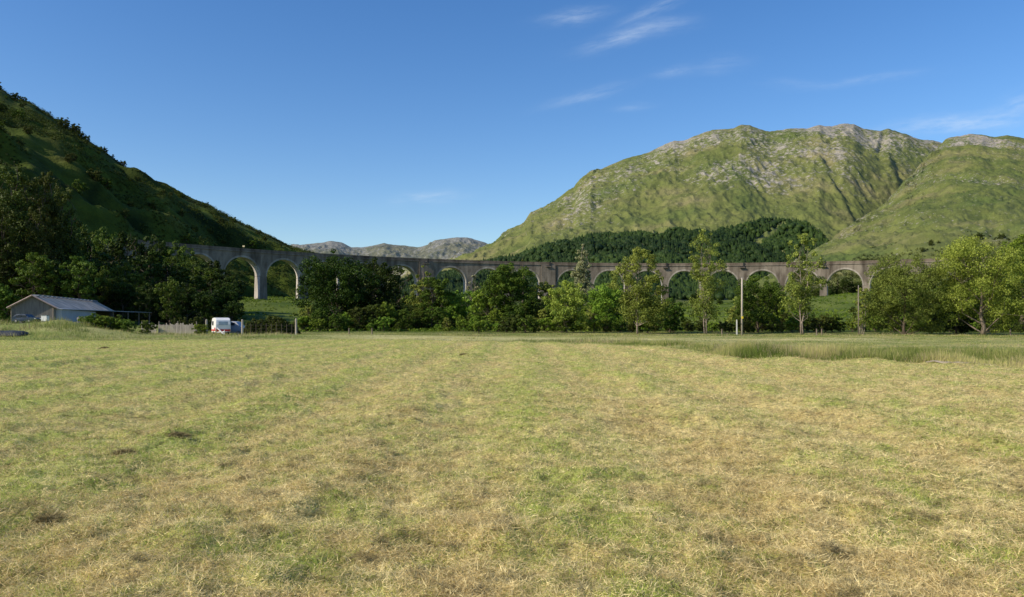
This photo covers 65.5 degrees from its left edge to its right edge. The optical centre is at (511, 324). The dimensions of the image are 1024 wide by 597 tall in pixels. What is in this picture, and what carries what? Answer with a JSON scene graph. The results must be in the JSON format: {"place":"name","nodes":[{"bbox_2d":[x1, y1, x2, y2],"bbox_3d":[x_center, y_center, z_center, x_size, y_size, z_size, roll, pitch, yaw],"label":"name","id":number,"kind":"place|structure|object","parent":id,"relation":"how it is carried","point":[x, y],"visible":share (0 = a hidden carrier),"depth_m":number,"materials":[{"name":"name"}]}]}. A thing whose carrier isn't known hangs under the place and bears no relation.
{"place":"outdoors","nodes":[
{"label":"outdoors","id":0,"kind":"place"},
{"bbox_2d":[0,90,440,303],"bbox_3d":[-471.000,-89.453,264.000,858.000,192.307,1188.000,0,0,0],"label":"hill","id":1,"kind":"structure","parent":0,"point":[94,203],"depth_m":447.80,"materials":[{"name":"plant"}]},
{"bbox_2d":[71,179,89,195],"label":"shrub","id":2,"kind":"object","parent":1,"relation":"on","point":[80,186],"visible":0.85,"depth_m":395.55,"materials":[{"name":"green plant"}]},
{"bbox_2d":[86,167,103,180],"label":"shrub","id":3,"kind":"object","parent":1,"relation":"on","point":[92,174],"visible":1,"depth_m":429.61,"materials":[{"name":"green plant"}]},
{"bbox_2d":[0,87,335,298],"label":"hill scrub","id":4,"kind":"object","parent":1,"relation":"on","point":[51,124],"visible":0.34,"depth_m":479.73,"materials":[{"name":"green plant"}]},
{"bbox_2d":[291,237,486,273],"bbox_3d":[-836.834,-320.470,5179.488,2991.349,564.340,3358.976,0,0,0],"label":"distant hills","id":5,"kind":"structure","parent":0,"point":[456,247],"depth_m":5190.12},
{"bbox_2d":[0,287,1023,596],"bbox_3d":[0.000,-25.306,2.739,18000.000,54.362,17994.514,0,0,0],"label":"ground","id":6,"kind":"structure","parent":0,"point":[284,309],"depth_m":12.95,"materials":[{"name":"plant"}]},
{"bbox_2d":[0,283,21,321],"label":"woodland tree","id":7,"kind":"object","parent":6,"relation":"on","point":[8,298],"visible":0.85,"depth_m":159.15,"materials":[{"name":"green plant"}]},
{"bbox_2d":[0,203,28,320],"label":"aspen tree","id":8,"kind":"object","parent":6,"relation":"on","point":[8,259],"visible":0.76,"depth_m":177.28,"materials":[{"name":"green plant"}]},
{"bbox_2d":[0,165,47,287],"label":"aspen tree","id":9,"kind":"object","parent":6,"relation":"on","point":[23,218],"visible":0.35,"depth_m":188.27,"materials":[{"name":"green plant"}]},
{"bbox_2d":[11,314,40,322],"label":"parked car","id":10,"kind":"object","parent":6,"relation":"on","point":[21,317],"visible":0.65,"depth_m":133.31,"materials":[{"name":"blue paint"}]},
{"bbox_2d":[8,252,59,300],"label":"woodland tree","id":11,"kind":"object","parent":6,"relation":"on","point":[26,270],"visible":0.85,"depth_m":171.28,"materials":[{"name":"green plant"}]},
{"bbox_2d":[14,206,58,298],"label":"aspen tree","id":12,"kind":"object","parent":6,"relation":"on","point":[39,246],"visible":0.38,"depth_m":180.72,"materials":[{"name":"green plant"}]},
{"bbox_2d":[21,170,69,269],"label":"aspen tree","id":13,"kind":"object","parent":6,"relation":"on","point":[49,208],"visible":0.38,"depth_m":193.95,"materials":[{"name":"green plant"}]},
{"bbox_2d":[28,510,68,525],"bbox_3d":[-4.132,1.743,7.088,0.409,0.218,0.358,0,0,0],"label":"hay lump","id":14,"kind":"object","parent":6,"relation":"on","point":[44,517],"visible":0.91,"depth_m":7.05,"materials":[{"name":"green plant"}]},
{"bbox_2d":[28,260,84,296],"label":"woodland tree","id":15,"kind":"object","parent":6,"relation":"on","point":[55,263],"visible":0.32,"depth_m":178.34,"materials":[{"name":"green plant"}]},
{"bbox_2d":[48,187,86,295],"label":"aspen tree","id":16,"kind":"object","parent":6,"relation":"on","point":[71,246],"visible":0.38,"depth_m":201.96,"materials":[{"name":"green plant"}]},
{"bbox_2d":[56,255,100,299],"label":"woodland tree","id":17,"kind":"object","parent":6,"relation":"on","point":[76,282],"visible":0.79,"depth_m":174.80,"materials":[{"name":"green plant"}]},
{"bbox_2d":[6,295,151,324],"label":"shed","id":18,"kind":"structure","parent":6,"relation":"on","point":[38,306],"depth_m":144.17,"materials":[{"name":"grey metal"}]},
{"bbox_2d":[65,225,94,259],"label":"woodland tree","id":19,"kind":"object","parent":6,"relation":"on","point":[86,244],"visible":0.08,"depth_m":234.36,"materials":[{"name":"green plant"}]},
{"bbox_2d":[82,266,123,316],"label":"woodland tree","id":20,"kind":"object","parent":6,"relation":"on","point":[103,278],"visible":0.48,"depth_m":190.22,"materials":[{"name":"green plant"}]},
{"bbox_2d":[92,315,115,328],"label":"shrub","id":21,"kind":"object","parent":6,"relation":"on","point":[104,318],"visible":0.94,"depth_m":105.51,"materials":[{"name":"green plant"}]},
{"bbox_2d":[84,226,125,264],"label":"woodland tree","id":22,"kind":"object","parent":6,"relation":"on","point":[101,236],"visible":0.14,"depth_m":251.24,"materials":[{"name":"green plant"}]},
{"bbox_2d":[86,251,133,317],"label":"woodland tree","id":23,"kind":"object","parent":6,"relation":"on","point":[104,256],"visible":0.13,"depth_m":207.94,"materials":[{"name":"green plant"}]},
{"bbox_2d":[91,242,133,313],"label":"woodland tree","id":24,"kind":"object","parent":6,"relation":"on","point":[115,249],"visible":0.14,"depth_m":231.33,"materials":[{"name":"green plant"}]},
{"bbox_2d":[100,276,139,321],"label":"woodland tree","id":25,"kind":"object","parent":6,"relation":"on","point":[127,297],"visible":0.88,"depth_m":190.44,"materials":[{"name":"green plant"}]},
{"bbox_2d":[100,261,150,318],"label":"woodland tree","id":26,"kind":"object","parent":6,"relation":"on","point":[135,277],"visible":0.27,"depth_m":199.28,"materials":[{"name":"green plant"}]},
{"bbox_2d":[110,230,143,277],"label":"woodland tree","id":27,"kind":"object","parent":6,"relation":"on","point":[128,241],"visible":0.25,"depth_m":250.38,"materials":[{"name":"green plant"}]},
{"bbox_2d":[119,320,136,331],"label":"shrub","id":28,"kind":"object","parent":6,"relation":"on","point":[125,324],"visible":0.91,"depth_m":105.64,"materials":[{"name":"green plant"}]},
{"bbox_2d":[138,321,157,332],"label":"shrub","id":29,"kind":"object","parent":6,"relation":"on","point":[147,326],"visible":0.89,"depth_m":110.56,"materials":[{"name":"green plant"}]},
{"bbox_2d":[131,250,165,317],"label":"woodland tree","id":30,"kind":"object","parent":6,"relation":"on","point":[151,257],"visible":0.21,"depth_m":227.39,"materials":[{"name":"green plant"}]},
{"bbox_2d":[131,281,167,322],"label":"woodland tree","id":31,"kind":"object","parent":6,"relation":"on","point":[148,300],"visible":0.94,"depth_m":182.77,"materials":[{"name":"green plant"}]},
{"bbox_2d":[133,234,172,277],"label":"woodland tree","id":32,"kind":"object","parent":6,"relation":"on","point":[161,244],"visible":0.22,"depth_m":256.60,"materials":[{"name":"green plant"}]},
{"bbox_2d":[134,263,173,323],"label":"woodland tree","id":33,"kind":"object","parent":6,"relation":"on","point":[150,271],"visible":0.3,"depth_m":205.58,"materials":[{"name":"green plant"}]},
{"bbox_2d":[143,263,191,323],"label":"woodland tree","id":34,"kind":"object","parent":6,"relation":"on","point":[175,274],"visible":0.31,"depth_m":206.85,"materials":[{"name":"green plant"}]},
{"bbox_2d":[153,276,186,324],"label":"woodland tree","id":35,"kind":"object","parent":6,"relation":"on","point":[172,302],"visible":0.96,"depth_m":179.41,"materials":[{"name":"green plant"}]},
{"bbox_2d":[151,256,194,314],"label":"woodland tree","id":36,"kind":"object","parent":6,"relation":"on","point":[175,259],"visible":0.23,"depth_m":235.85,"materials":[{"name":"green plant"}]},
{"bbox_2d":[158,321,196,333],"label":"board fence","id":37,"kind":"object","parent":6,"relation":"on","point":[162,330],"visible":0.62,"depth_m":111.98,"materials":[{"name":"grey wood"}]},
{"bbox_2d":[162,240,194,265],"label":"woodland tree","id":38,"kind":"object","parent":6,"relation":"on","point":[180,252],"visible":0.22,"depth_m":260.19,"materials":[{"name":"green plant"}]},
{"bbox_2d":[163,261,193,303],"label":"woodland tree","id":39,"kind":"object","parent":6,"relation":"on","point":[174,268],"visible":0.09,"depth_m":235.74,"materials":[{"name":"green plant"}]},
{"bbox_2d":[172,282,204,322],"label":"woodland tree","id":40,"kind":"object","parent":6,"relation":"on","point":[191,290],"visible":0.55,"depth_m":194.63,"materials":[{"name":"green plant"}]},
{"bbox_2d":[183,275,207,321],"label":"woodland tree","id":41,"kind":"object","parent":6,"relation":"on","point":[197,280],"visible":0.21,"depth_m":214.64,"materials":[{"name":"green plant"}]},
{"bbox_2d":[181,255,209,289],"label":"woodland tree","id":42,"kind":"object","parent":6,"relation":"on","point":[201,263],"visible":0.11,"depth_m":249.94,"materials":[{"name":"green plant"}]},
{"bbox_2d":[188,290,219,323],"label":"woodland tree","id":43,"kind":"object","parent":6,"relation":"on","point":[200,305],"visible":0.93,"depth_m":180.77,"materials":[{"name":"green plant"}]},
{"bbox_2d":[189,266,220,307],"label":"woodland tree","id":44,"kind":"object","parent":6,"relation":"on","point":[205,272],"visible":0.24,"depth_m":229.05,"materials":[{"name":"green plant"}]},
{"bbox_2d":[197,281,223,323],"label":"woodland tree","id":45,"kind":"object","parent":6,"relation":"on","point":[217,304],"visible":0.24,"depth_m":206.12,"materials":[{"name":"green plant"}]},
{"bbox_2d":[197,266,236,309],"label":"woodland tree","id":46,"kind":"object","parent":6,"relation":"on","point":[215,275],"visible":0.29,"depth_m":229.72,"materials":[{"name":"green plant"}]},
{"bbox_2d":[211,318,230,333],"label":"touring caravan","id":47,"kind":"object","parent":6,"relation":"on","point":[221,325],"visible":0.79,"depth_m":116.14,"materials":[{"name":"white paint"}]},
{"bbox_2d":[208,285,243,317],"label":"woodland tree","id":48,"kind":"object","parent":6,"relation":"on","point":[221,297],"visible":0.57,"depth_m":209.33,"materials":[{"name":"green plant"}]},
{"bbox_2d":[211,276,242,314],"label":"woodland tree","id":49,"kind":"object","parent":6,"relation":"on","point":[224,283],"visible":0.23,"depth_m":224.01,"materials":[{"name":"green plant"}]},
{"bbox_2d":[216,321,243,333],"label":"parked van","id":50,"kind":"object","parent":6,"relation":"on","point":[235,326],"visible":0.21,"depth_m":120.05,"materials":[{"name":"blue metal"}]},
{"bbox_2d":[217,300,245,321],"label":"woodland tree","id":51,"kind":"object","parent":6,"relation":"on","point":[229,310],"visible":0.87,"depth_m":182.16,"materials":[{"name":"green plant"}]},
{"bbox_2d":[299,306,317,330],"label":"valley tree","id":52,"kind":"object","parent":6,"relation":"on","point":[309,310],"visible":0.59,"depth_m":159.50,"materials":[{"name":"green plant"}]},
{"bbox_2d":[309,319,326,329],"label":"shrub","id":53,"kind":"object","parent":6,"relation":"on","point":[318,324],"visible":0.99,"depth_m":153.70,"materials":[{"name":"green plant"}]},
{"bbox_2d":[309,308,328,330],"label":"valley tree","id":54,"kind":"object","parent":6,"relation":"on","point":[321,314],"visible":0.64,"depth_m":158.15,"materials":[{"name":"green plant"}]},
{"bbox_2d":[290,248,382,328],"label":"sycamore tree","id":55,"kind":"object","parent":6,"relation":"on","point":[341,296],"visible":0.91,"depth_m":165.69,"materials":[{"name":"green plant"}]},
{"bbox_2d":[328,313,346,330],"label":"valley tree","id":56,"kind":"object","parent":6,"relation":"on","point":[336,319],"visible":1,"depth_m":152.45,"materials":[{"name":"green plant"}]},
{"bbox_2d":[347,306,369,330],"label":"valley tree","id":57,"kind":"object","parent":6,"relation":"on","point":[354,315],"visible":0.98,"depth_m":155.89,"materials":[{"name":"green plant"}]},
{"bbox_2d":[342,257,404,327],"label":"broadleaf tree","id":58,"kind":"object","parent":6,"relation":"on","point":[385,275],"visible":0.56,"depth_m":174.82,"materials":[{"name":"green plant"}]},
{"bbox_2d":[362,304,389,329],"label":"valley tree","id":59,"kind":"object","parent":6,"relation":"on","point":[373,309],"visible":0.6,"depth_m":156.68,"materials":[{"name":"green plant"}]},
{"bbox_2d":[374,316,394,330],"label":"shrub","id":60,"kind":"object","parent":6,"relation":"on","point":[382,322],"visible":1,"depth_m":151.98,"materials":[{"name":"green plant"}]},
{"bbox_2d":[376,301,397,330],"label":"valley tree","id":61,"kind":"object","parent":6,"relation":"on","point":[391,310],"visible":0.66,"depth_m":157.00,"materials":[{"name":"green plant"}]},
{"bbox_2d":[392,269,416,325],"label":"broadleaf tree","id":62,"kind":"object","parent":6,"relation":"on","point":[408,278],"visible":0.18,"depth_m":189.20,"materials":[{"name":"green plant"}]},
{"bbox_2d":[395,308,415,330],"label":"valley tree","id":63,"kind":"object","parent":6,"relation":"on","point":[405,314],"visible":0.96,"depth_m":157.49,"materials":[{"name":"green plant"}]},
{"bbox_2d":[401,265,451,325],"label":"birch tree","id":64,"kind":"object","parent":6,"relation":"on","point":[413,301],"visible":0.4,"depth_m":171.21,"materials":[{"name":"green plant"}]},
{"bbox_2d":[419,306,445,328],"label":"valley tree","id":65,"kind":"object","parent":6,"relation":"on","point":[436,312],"visible":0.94,"depth_m":162.01,"materials":[{"name":"green plant"}]},
{"bbox_2d":[414,276,455,318],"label":"broadleaf tree","id":66,"kind":"object","parent":6,"relation":"on","point":[439,287],"visible":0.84,"depth_m":166.99,"materials":[{"name":"green plant"}]},
{"bbox_2d":[439,289,479,325],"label":"willow tree","id":67,"kind":"object","parent":6,"relation":"on","point":[457,306],"visible":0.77,"depth_m":168.27,"materials":[{"name":"green plant"}]},
{"bbox_2d":[472,320,486,332],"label":"shrub","id":68,"kind":"object","parent":6,"relation":"on","point":[480,324],"visible":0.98,"depth_m":135.90,"materials":[{"name":"green plant"}]},
{"bbox_2d":[469,288,505,327],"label":"alder tree","id":69,"kind":"object","parent":6,"relation":"on","point":[480,298],"visible":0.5,"depth_m":159.15,"materials":[{"name":"green plant"}]},
{"bbox_2d":[488,308,504,330],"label":"valley tree","id":70,"kind":"object","parent":6,"relation":"on","point":[496,316],"visible":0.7,"depth_m":150.12,"materials":[{"name":"green plant"}]},
{"bbox_2d":[497,317,512,332],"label":"shrub","id":71,"kind":"object","parent":6,"relation":"on","point":[501,326],"visible":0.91,"depth_m":141.68,"materials":[{"name":"green plant"}]},
{"bbox_2d":[480,262,539,326],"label":"oak tree","id":72,"kind":"object","parent":6,"relation":"on","point":[502,284],"visible":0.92,"depth_m":156.36,"materials":[{"name":"green plant"}]},
{"bbox_2d":[0,338,1023,596],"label":"cut hay","id":73,"kind":"object","parent":6,"relation":"on","point":[220,498],"visible":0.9,"depth_m":8.03,"materials":[{"name":"beige plant"}]},
{"bbox_2d":[0,315,1023,367],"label":"rough grass","id":74,"kind":"structure","parent":6,"relation":"on","point":[842,351],"depth_m":66.81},
{"bbox_2d":[0,330,28,335],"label":"tarpaulin","id":75,"kind":"object","parent":74,"relation":"on","point":[11,332],"visible":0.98,"depth_m":91.32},
{"bbox_2d":[503,314,522,331],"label":"shrub","id":76,"kind":"object","parent":6,"relation":"on","point":[513,325],"visible":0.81,"depth_m":140.52,"materials":[{"name":"green plant"}]},
{"bbox_2d":[516,315,535,332],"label":"shrub","id":77,"kind":"object","parent":6,"relation":"on","point":[528,324],"visible":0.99,"depth_m":137.77,"materials":[{"name":"green plant"}]},
{"bbox_2d":[529,281,558,321],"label":"alder tree","id":78,"kind":"object","parent":6,"relation":"on","point":[545,287],"visible":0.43,"depth_m":159.78,"materials":[{"name":"green plant"}]},
{"bbox_2d":[537,317,555,331],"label":"shrub","id":79,"kind":"object","parent":6,"relation":"on","point":[547,321],"visible":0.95,"depth_m":141.87,"materials":[{"name":"green plant"}]},
{"bbox_2d":[88,237,1019,303],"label":"railway viaduct","id":80,"kind":"object","parent":6,"relation":"on","point":[260,261],"visible":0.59,"depth_m":372.61,"materials":[{"name":"weathered concrete"},{"name":"bare concrete"}]},
{"bbox_2d":[553,315,573,332],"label":"shrub","id":81,"kind":"object","parent":6,"relation":"on","point":[562,327],"visible":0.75,"depth_m":137.82,"materials":[{"name":"green plant"}]},
{"bbox_2d":[541,280,589,332],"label":"sycamore tree","id":82,"kind":"object","parent":6,"relation":"on","point":[561,308],"visible":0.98,"depth_m":136.60,"materials":[{"name":"green plant"}]},
{"bbox_2d":[570,244,596,310],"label":"poplar tree","id":83,"kind":"object","parent":6,"relation":"on","point":[582,272],"visible":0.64,"depth_m":164.44,"materials":[{"name":"green plant"}]},
{"bbox_2d":[587,319,602,332],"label":"shrub","id":84,"kind":"object","parent":6,"relation":"on","point":[594,324],"visible":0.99,"depth_m":137.75,"materials":[{"name":"green plant"}]},
{"bbox_2d":[587,280,627,329],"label":"alder tree","id":85,"kind":"object","parent":6,"relation":"on","point":[605,297],"visible":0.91,"depth_m":148.19,"materials":[{"name":"green plant"}]},
{"bbox_2d":[611,316,627,331],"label":"shrub","id":86,"kind":"object","parent":6,"relation":"on","point":[619,323],"visible":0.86,"depth_m":145.22,"materials":[{"name":"green plant"}]},
{"bbox_2d":[240,286,1015,331],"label":"bracken","id":87,"kind":"object","parent":6,"relation":"on","point":[457,328],"visible":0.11,"depth_m":257.51,"materials":[{"name":"green plant"}]},
{"bbox_2d":[607,246,674,333],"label":"birch tree","id":88,"kind":"object","parent":6,"relation":"on","point":[636,298],"visible":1,"depth_m":131.33,"materials":[{"name":"green plant"}]},
{"bbox_2d":[656,298,685,331],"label":"hawthorn tree","id":89,"kind":"object","parent":6,"relation":"on","point":[674,311],"visible":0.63,"depth_m":140.35,"materials":[{"name":"green plant"}]},
{"bbox_2d":[680,229,728,333],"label":"birch tree","id":90,"kind":"object","parent":6,"relation":"on","point":[705,283],"visible":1,"depth_m":129.65,"materials":[{"name":"green plant"}]},
{"bbox_2d":[731,274,789,332],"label":"alder tree","id":91,"kind":"object","parent":6,"relation":"on","point":[768,292],"visible":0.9,"depth_m":138.70,"materials":[{"name":"green plant"}]},
{"bbox_2d":[759,291,786,325],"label":"alder tree","id":92,"kind":"object","parent":6,"relation":"on","point":[777,311],"visible":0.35,"depth_m":148.65,"materials":[{"name":"green plant"}]},
{"bbox_2d":[782,316,799,331],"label":"shrub","id":93,"kind":"object","parent":6,"relation":"on","point":[790,321],"visible":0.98,"depth_m":144.81,"materials":[{"name":"green plant"}]},
{"bbox_2d":[777,233,829,333],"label":"ash tree","id":94,"kind":"object","parent":6,"relation":"on","point":[795,289],"visible":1,"depth_m":126.60,"materials":[{"name":"plant"}]},
{"bbox_2d":[809,315,829,332],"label":"shrub","id":95,"kind":"object","parent":6,"relation":"on","point":[821,322],"visible":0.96,"depth_m":141.33,"materials":[{"name":"green plant"}]},
{"bbox_2d":[827,314,842,331],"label":"shrub","id":96,"kind":"object","parent":6,"relation":"on","point":[836,322],"visible":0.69,"depth_m":144.14,"materials":[{"name":"green plant"}]},
{"bbox_2d":[839,277,854,292],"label":"woodland tree","id":97,"kind":"object","parent":6,"relation":"on","point":[844,283],"visible":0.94,"depth_m":397.29,"materials":[{"name":"green plant"}]},
{"bbox_2d":[848,288,874,334],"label":"birch tree","id":98,"kind":"object","parent":6,"relation":"on","point":[865,317],"visible":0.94,"depth_m":126.83,"materials":[{"name":"green plant"}]},
{"bbox_2d":[855,253,952,333],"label":"willow tree","id":99,"kind":"object","parent":6,"relation":"on","point":[902,280],"visible":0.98,"depth_m":124.57,"materials":[{"name":"green plant"}]},
{"bbox_2d":[921,298,977,333],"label":"hawthorn tree","id":100,"kind":"object","parent":6,"relation":"on","point":[962,327],"visible":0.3,"depth_m":131.10,"materials":[{"name":"green plant"}]},
{"bbox_2d":[930,234,1023,334],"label":"sycamore tree","id":101,"kind":"object","parent":6,"relation":"on","point":[962,265],"visible":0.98,"depth_m":120.65,"materials":[{"name":"green plant"}]},
{"bbox_2d":[995,234,1023,326],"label":"broadleaf tree","id":102,"kind":"object","parent":6,"relation":"on","point":[1016,242],"visible":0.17,"depth_m":149.73,"materials":[{"name":"green plant"}]},
{"bbox_2d":[0,0,1023,246],"label":"sky","id":103,"kind":"structure","parent":0,"point":[353,123],"materials":[{"name":"blue"}]},
{"bbox_2d":[363,123,941,302],"bbox_3d":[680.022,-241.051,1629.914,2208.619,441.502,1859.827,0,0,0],"label":"mountain","id":104,"kind":"structure","parent":0,"point":[830,182],"depth_m":1436.04,"materials":[{"name":"green plant"}]},
{"bbox_2d":[400,216,829,299],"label":"conifer wood","id":105,"kind":"object","parent":104,"relation":"on","point":[662,247],"visible":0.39,"depth_m":1068.09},
{"bbox_2d":[752,134,1023,297],"bbox_3d":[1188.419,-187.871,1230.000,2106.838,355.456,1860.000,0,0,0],"label":"hillside","id":106,"kind":"structure","parent":0,"point":[955,186],"depth_m":743.16,"materials":[{"name":"green plant"}]},
{"bbox_2d":[792,199,1023,297],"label":"slope scrub","id":107,"kind":"object","parent":106,"relation":"on","point":[835,275],"visible":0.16,"depth_m":527.19,"materials":[{"name":"green plant"}]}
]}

